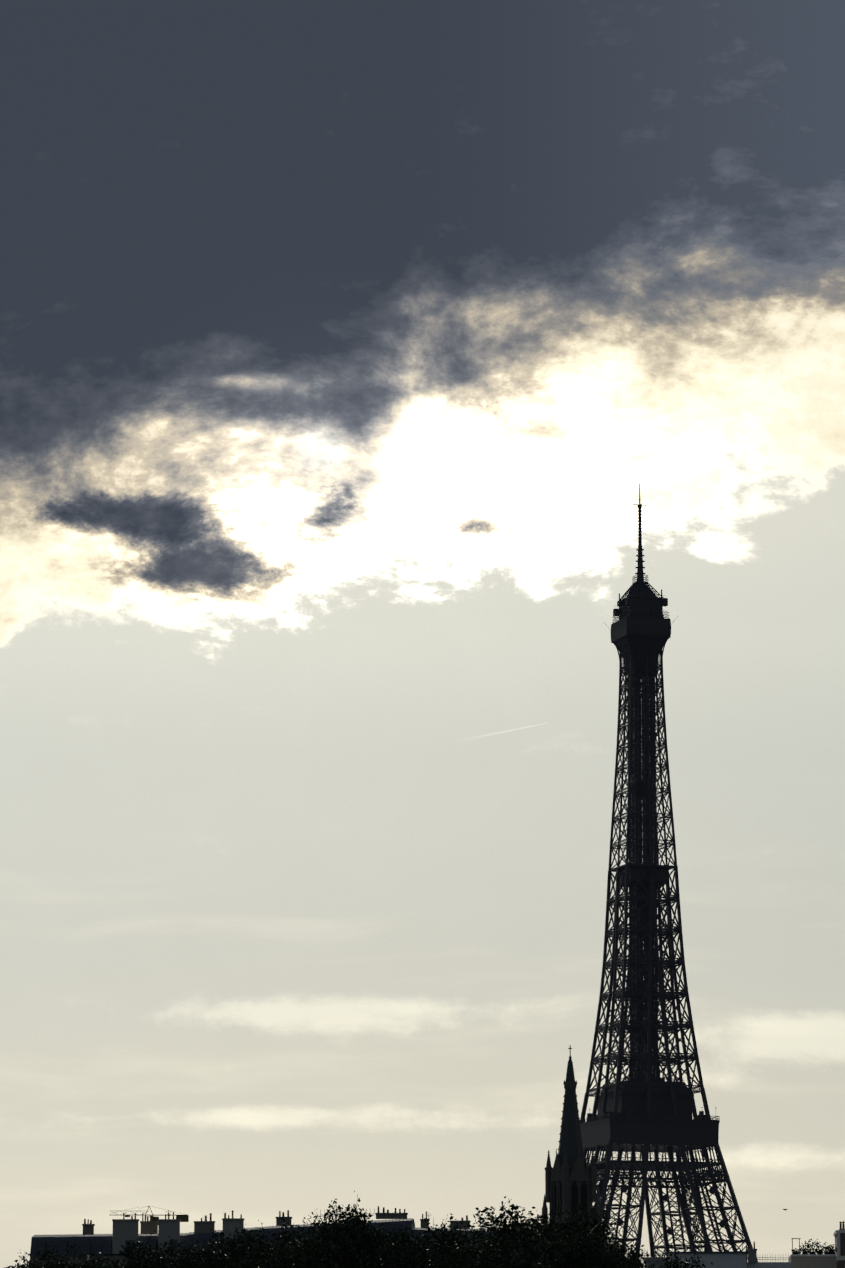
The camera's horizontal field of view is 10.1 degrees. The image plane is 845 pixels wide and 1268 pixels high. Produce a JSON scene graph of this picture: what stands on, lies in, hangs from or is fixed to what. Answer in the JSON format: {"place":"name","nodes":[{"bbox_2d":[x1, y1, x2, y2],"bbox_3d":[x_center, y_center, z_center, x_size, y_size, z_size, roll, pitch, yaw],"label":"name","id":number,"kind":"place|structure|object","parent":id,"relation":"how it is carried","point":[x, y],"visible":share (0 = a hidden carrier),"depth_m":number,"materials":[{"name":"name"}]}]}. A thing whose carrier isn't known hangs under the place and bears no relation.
{"place":"outdoors","nodes":[
{"label":"outdoors","id":0,"kind":"place"},
{"bbox_2d":[30,1213,470,1267],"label":"buildings","id":1,"kind":"structure","parent":0,"point":[149,1227],"depth_m":701.19,"materials":[{"name":"stone"}]},
{"bbox_2d":[30,1218,506,1256],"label":"roofs","id":2,"kind":"structure","parent":1,"relation":"on","point":[94,1243],"depth_m":700.22,"materials":[{"name":"metal"}]},
{"bbox_2d":[112,1218,243,1253],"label":"chimney walls","id":3,"kind":"structure","parent":2,"relation":"on","point":[124,1229],"depth_m":698.94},
{"bbox_2d":[84,1206,467,1223],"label":"chimney pots","id":4,"kind":"object","parent":1,"relation":"on","point":[232,1211],"visible":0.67,"depth_m":701.80,"materials":[{"name":"ceramic"}]},
{"bbox_2d":[165,1209,431,1218],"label":"roof ironwork","id":5,"kind":"object","parent":1,"relation":"on","point":[168,1211],"visible":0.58,"depth_m":701.60,"materials":[{"name":"grey metal"}]},
{"bbox_2d":[0,0,844,1267],"label":"sky","id":6,"kind":"structure","parent":0,"point":[348,349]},
{"bbox_2d":[542,1080,599,1233],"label":"church tower","id":7,"kind":"structure","parent":0,"point":[580,1173],"depth_m":743.65,"materials":[{"name":"black stone"}]},
{"bbox_2d":[552,1045,586,1218],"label":"church cross and louvres","id":8,"kind":"object","parent":7,"relation":"attached to","point":[575,1195],"visible":0.62,"depth_m":742.88,"materials":[{"name":"black"}]},
{"bbox_2d":[558,1061,584,1173],"bbox_3d":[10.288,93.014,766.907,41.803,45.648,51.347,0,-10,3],"label":"church spire","id":9,"kind":"structure","parent":7,"relation":"on","point":[570,1141],"depth_m":745.62,"materials":[{"name":"black stone"}]},
{"label":"ground","id":10,"kind":"structure","parent":0,"visible":0},
{"bbox_2d":[18,1248,95,1267],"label":"tree","id":11,"kind":"object","parent":10,"relation":"on","point":[61,1264],"visible":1,"depth_m":462.31,"materials":[{"name":"black plant"}]},
{"bbox_2d":[4,1255,110,1267],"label":"tree","id":12,"kind":"object","parent":10,"relation":"on","point":[79,1258],"visible":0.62,"depth_m":491.42,"materials":[{"name":"black plant"}]},
{"bbox_2d":[13,1254,105,1267],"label":"tree","id":13,"kind":"object","parent":10,"relation":"on","point":[85,1259],"visible":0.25,"depth_m":562.15,"materials":[{"name":"black plant"}]},
{"bbox_2d":[16,1242,109,1267],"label":"tree","id":14,"kind":"object","parent":10,"relation":"on","point":[43,1260],"visible":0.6,"depth_m":519.71,"materials":[{"name":"black plant"}]},
{"bbox_2d":[75,1251,124,1267],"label":"tree","id":15,"kind":"object","parent":10,"relation":"on","point":[102,1260],"visible":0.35,"depth_m":563.04,"materials":[{"name":"black plant"}]},
{"bbox_2d":[79,1231,191,1267],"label":"tree","id":16,"kind":"object","parent":10,"relation":"on","point":[133,1250],"visible":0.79,"depth_m":453.28,"materials":[{"name":"black plant"}]},
{"bbox_2d":[110,1206,188,1221],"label":"tower crane","id":17,"kind":"object","parent":10,"relation":"on","point":[184,1218],"visible":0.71,"depth_m":1148.98,"materials":[{"name":"brown paint"}]},
{"bbox_2d":[106,1229,244,1267],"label":"tree","id":18,"kind":"object","parent":10,"relation":"on","point":[217,1263],"visible":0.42,"depth_m":450.06,"materials":[{"name":"black plant"}]},
{"bbox_2d":[196,1242,248,1264],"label":"tree","id":19,"kind":"object","parent":10,"relation":"on","point":[217,1253],"visible":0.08,"depth_m":548.77,"materials":[{"name":"black plant"}]},
{"bbox_2d":[167,1221,346,1267],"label":"tree","id":20,"kind":"object","parent":10,"relation":"on","point":[274,1262],"visible":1,"depth_m":446.43,"materials":[{"name":"green plant"}]},
{"bbox_2d":[217,1220,314,1267],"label":"tree","id":21,"kind":"object","parent":10,"relation":"on","point":[265,1251],"visible":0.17,"depth_m":489.15,"materials":[{"name":"black plant"}]},
{"bbox_2d":[272,1208,396,1267],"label":"tree","id":22,"kind":"object","parent":10,"relation":"on","point":[339,1259],"visible":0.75,"depth_m":460.40,"materials":[{"name":"black plant"}]},
{"bbox_2d":[259,1214,428,1262],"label":"tree","id":23,"kind":"object","parent":10,"relation":"on","point":[281,1232],"visible":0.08,"depth_m":551.03,"materials":[{"name":"black plant"}]},
{"bbox_2d":[315,1190,440,1267],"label":"tree","id":24,"kind":"object","parent":10,"relation":"on","point":[353,1222],"visible":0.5,"depth_m":464.52,"materials":[{"name":"black plant"}]},
{"bbox_2d":[368,1224,420,1252],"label":"tree","id":25,"kind":"object","parent":10,"relation":"on","point":[396,1236],"depth_m":550.95,"materials":[{"name":"black plant"}]},
{"bbox_2d":[368,1222,428,1266],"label":"tree","id":26,"kind":"object","parent":10,"relation":"on","point":[408,1243],"visible":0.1,"depth_m":487.84,"materials":[{"name":"black plant"}]},
{"bbox_2d":[421,1217,465,1246],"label":"tree","id":27,"kind":"object","parent":10,"relation":"on","point":[431,1227],"depth_m":564.50,"materials":[{"name":"black plant"}]},
{"bbox_2d":[414,1224,492,1250],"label":"tree","id":28,"kind":"object","parent":10,"relation":"on","point":[467,1238],"visible":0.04,"depth_m":561.56,"materials":[{"name":"black plant"}]},
{"bbox_2d":[428,1222,527,1255],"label":"tree","id":29,"kind":"object","parent":10,"relation":"on","point":[482,1235],"visible":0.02,"depth_m":502.17,"materials":[{"name":"black plant"}]},
{"bbox_2d":[359,1216,598,1267],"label":"tree","id":30,"kind":"object","parent":10,"relation":"on","point":[493,1258],"visible":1,"depth_m":441.87,"materials":[{"name":"black plant"}]},
{"bbox_2d":[490,1213,552,1241],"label":"tree","id":31,"kind":"object","parent":10,"relation":"on","point":[521,1223],"depth_m":575.90,"materials":[{"name":"black plant"}]},
{"bbox_2d":[402,1196,652,1267],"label":"tree","id":32,"kind":"object","parent":10,"relation":"on","point":[537,1246],"visible":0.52,"depth_m":470.76,"materials":[{"name":"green plant"}]},
{"bbox_2d":[480,1206,626,1259],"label":"tree","id":33,"kind":"object","parent":10,"relation":"on","point":[552,1223],"visible":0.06,"depth_m":499.74,"materials":[{"name":"black plant"}]},
{"bbox_2d":[541,1219,655,1267],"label":"tree","id":34,"kind":"object","parent":10,"relation":"on","point":[585,1255],"visible":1,"depth_m":448.41,"materials":[{"name":"green plant"}]},
{"bbox_2d":[529,1210,712,1267],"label":"tree","id":35,"kind":"object","parent":10,"relation":"on","point":[565,1235],"depth_m":495.10,"materials":[{"name":"black plant"}]},
{"bbox_2d":[608,1241,699,1267],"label":"tree","id":36,"kind":"object","parent":10,"relation":"on","point":[635,1251],"visible":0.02,"depth_m":550.56,"materials":[{"name":"black plant"}]},
{"bbox_2d":[579,483,757,1261],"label":"lattice tower","id":37,"kind":"structure","parent":10,"relation":"on","point":[643,1110],"depth_m":1548.58,"materials":[{"name":"metal"}]},
{"bbox_2d":[648,1245,705,1267],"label":"tree","id":38,"kind":"object","parent":10,"relation":"on","point":[676,1263],"visible":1,"depth_m":458.50,"materials":[{"name":"black plant"}]},
{"bbox_2d":[645,1229,844,1267],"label":"rendered walls","id":39,"kind":"structure","parent":10,"relation":"on","point":[813,1261],"depth_m":638.01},
{"bbox_2d":[644,1239,799,1267],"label":"ironwork","id":40,"kind":"object","parent":39,"relation":"on","point":[762,1257],"visible":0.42,"depth_m":620.57,"materials":[{"name":"grey metal"}]},
{"bbox_2d":[668,1230,844,1267],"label":"building","id":41,"kind":"structure","parent":39,"relation":"on","point":[728,1260],"depth_m":618.47,"materials":[{"name":"paint"}]},
{"bbox_2d":[666,1251,747,1255],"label":"roofs","id":42,"kind":"structure","parent":41,"relation":"on","point":[746,1252],"depth_m":618.20,"materials":[{"name":"metal"}]},
{"bbox_2d":[749,1221,844,1248],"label":"chimney pots","id":43,"kind":"object","parent":39,"relation":"on","point":[842,1226],"visible":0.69,"depth_m":665.48,"materials":[{"name":"ceramic"}]},
{"bbox_2d":[793,1249,834,1253],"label":"roof garden planters","id":44,"kind":"object","parent":39,"relation":"on","point":[812,1252],"visible":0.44,"depth_m":640.79,"materials":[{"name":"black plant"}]},
{"bbox_2d":[791,1239,837,1253],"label":"rooftop plants","id":45,"kind":"object","parent":39,"relation":"on","point":[829,1248],"visible":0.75,"depth_m":641.03,"materials":[{"name":"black plant"}]},
{"bbox_2d":[835,1233,844,1267],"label":"brick building","id":46,"kind":"structure","parent":10,"relation":"on","point":[840,1263],"depth_m":663.06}
]}

